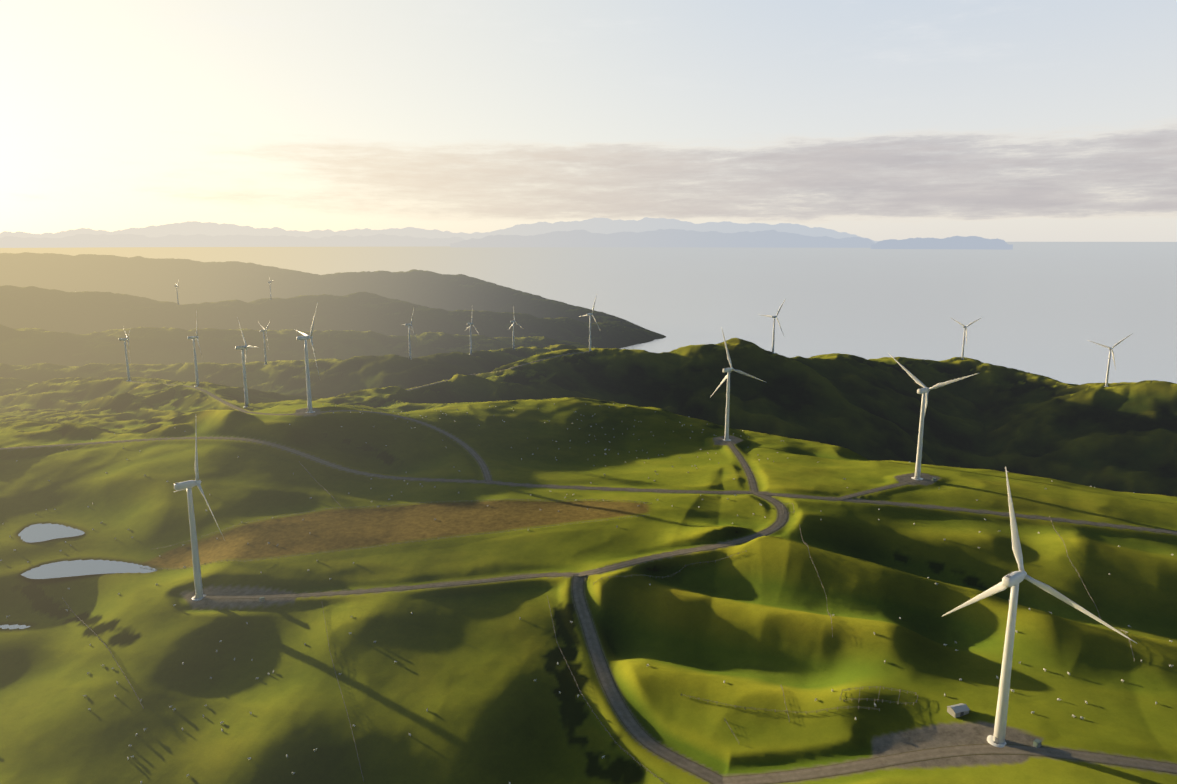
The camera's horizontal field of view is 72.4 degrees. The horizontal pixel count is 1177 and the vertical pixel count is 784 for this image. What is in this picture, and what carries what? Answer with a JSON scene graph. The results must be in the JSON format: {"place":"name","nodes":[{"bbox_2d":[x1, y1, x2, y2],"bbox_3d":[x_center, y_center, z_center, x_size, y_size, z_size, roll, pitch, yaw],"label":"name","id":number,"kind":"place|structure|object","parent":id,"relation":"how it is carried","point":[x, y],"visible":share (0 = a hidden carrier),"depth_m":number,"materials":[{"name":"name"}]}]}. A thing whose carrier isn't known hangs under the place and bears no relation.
{"place":"outdoors","nodes":[
{"label":"outdoors","id":0,"kind":"place"},
{"bbox_2d":[0,217,1012,249],"bbox_3d":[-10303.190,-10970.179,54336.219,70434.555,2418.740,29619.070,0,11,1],"label":"mountains","id":1,"kind":"structure","parent":0,"point":[643,232],"depth_m":53645.48,"materials":[{"name":"grey stone"}]},
{"bbox_2d":[0,252,1176,783],"bbox_3d":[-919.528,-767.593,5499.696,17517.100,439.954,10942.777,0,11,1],"label":"terrain","id":2,"kind":"structure","parent":0,"point":[458,692],"depth_m":504.27,"materials":[{"name":"green plant"}]},
{"bbox_2d":[0,523,156,628],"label":"ponds","id":3,"kind":"structure","parent":2,"relation":"in","point":[38,532],"depth_m":517.83,"materials":[{"name":"liquid"}]},
{"bbox_2d":[119,327,131,380],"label":"turbine","id":4,"kind":"object","parent":2,"relation":"on","point":[126,357],"visible":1,"depth_m":1310.29,"materials":[{"name":"white metal"}]},
{"bbox_2d":[187,321,201,386],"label":"turbine","id":5,"kind":"object","parent":2,"relation":"on","point":[195,360],"visible":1,"depth_m":1117.37,"materials":[{"name":"white metal"}]},
{"bbox_2d":[174,429,223,600],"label":"turbine","id":6,"kind":"object","parent":2,"relation":"on","point":[189,485],"visible":0.98,"depth_m":455.92,"materials":[{"name":"white metal"}]},
{"bbox_2d":[235,317,259,407],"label":"turbine","id":7,"kind":"object","parent":2,"relation":"on","point":[242,348],"visible":1,"depth_m":916.94,"materials":[{"name":"white metal"}]},
{"bbox_2d":[260,322,269,364],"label":"turbine","id":8,"kind":"object","parent":2,"relation":"on","point":[264,330],"visible":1,"depth_m":1649.92,"materials":[{"name":"white metal"}]},
{"bbox_2d":[294,302,319,412],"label":"turbine","id":9,"kind":"object","parent":2,"relation":"on","point":[305,337],"visible":0.98,"depth_m":724.34,"materials":[{"name":"white metal"}]},
{"bbox_2d":[402,309,416,358],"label":"turbine","id":10,"kind":"object","parent":2,"relation":"on","point":[408,325],"visible":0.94,"depth_m":1584.96,"materials":[{"name":"white metal"}]},
{"bbox_2d":[467,322,478,354],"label":"turbine","id":11,"kind":"object","parent":2,"relation":"on","point":[470,324],"visible":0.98,"depth_m":1808.52,"materials":[{"name":"white metal"}]},
{"bbox_2d":[508,307,520,348],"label":"turbine","id":12,"kind":"object","parent":2,"relation":"on","point":[513,328],"visible":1,"depth_m":2008.60,"materials":[{"name":"white metal"}]},
{"bbox_2d":[0,404,1173,783],"bbox_3d":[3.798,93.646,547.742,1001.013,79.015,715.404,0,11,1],"label":"sheep","id":13,"kind":"object","parent":2,"relation":"on","point":[520,618],"visible":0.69,"depth_m":440.18},
{"bbox_2d":[0,351,1176,783],"bbox_3d":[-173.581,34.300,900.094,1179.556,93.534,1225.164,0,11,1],"label":"tracks","id":14,"kind":"object","parent":2,"relation":"on","point":[624,713],"visible":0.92,"depth_m":430.93},
{"bbox_2d":[579,295,598,350],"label":"turbine","id":15,"kind":"object","parent":2,"relation":"on","point":[589,314],"visible":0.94,"depth_m":1497.44,"materials":[{"name":"white metal"}]},
{"bbox_2d":[62,461,1134,783],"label":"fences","id":16,"kind":"object","parent":2,"relation":"on","point":[552,619],"visible":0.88,"depth_m":434.55,"materials":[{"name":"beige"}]},
{"bbox_2d":[711,330,766,440],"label":"turbine","id":17,"kind":"object","parent":2,"relation":"on","point":[727,377],"visible":0.98,"depth_m":764.38,"materials":[{"name":"white metal"}]},
{"bbox_2d":[761,300,784,352],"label":"turbine","id":18,"kind":"object","parent":2,"relation":"on","point":[772,316],"visible":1,"depth_m":1513.76,"materials":[{"name":"white metal"}]},
{"bbox_2d":[889,354,978,479],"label":"turbine","id":19,"kind":"object","parent":2,"relation":"on","point":[924,390],"visible":1,"depth_m":603.43,"materials":[{"name":"white metal"}]},
{"bbox_2d":[947,703,969,717],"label":"shed","id":20,"kind":"structure","parent":2,"relation":"on","point":[958,710],"depth_m":331.68,"materials":[{"name":"grey metal"}]},
{"bbox_2d":[951,318,980,358],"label":"turbine","id":21,"kind":"object","parent":2,"relation":"on","point":[965,329],"visible":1,"depth_m":1710.85,"materials":[{"name":"white metal"}]},
{"bbox_2d":[1032,739,1041,747],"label":"kiosk","id":22,"kind":"object","parent":2,"relation":"on","point":[1036,743],"visible":1,"depth_m":309.06,"materials":[{"name":"grey"}]},
{"bbox_2d":[942,467,1136,747],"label":"turbine","id":23,"kind":"object","parent":2,"relation":"on","point":[1013,580],"visible":1,"depth_m":305.37,"materials":[{"name":"white metal"}]},
{"bbox_2d":[1088,333,1132,386],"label":"turbine","id":24,"kind":"object","parent":2,"relation":"on","point":[1108,367],"visible":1,"depth_m":1433.68,"materials":[{"name":"white metal"}]},
{"bbox_2d":[0,242,1176,384],"bbox_3d":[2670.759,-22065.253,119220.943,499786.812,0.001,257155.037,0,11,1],"label":"sea","id":25,"kind":"structure","parent":0,"point":[1049,309],"depth_m":7342.46,"materials":[{"name":"grey liquid"}]},
{"bbox_2d":[0,0,1176,241],"label":"sky","id":26,"kind":"structure","parent":0,"point":[876,120],"materials":[{"name":"white"}]}
]}

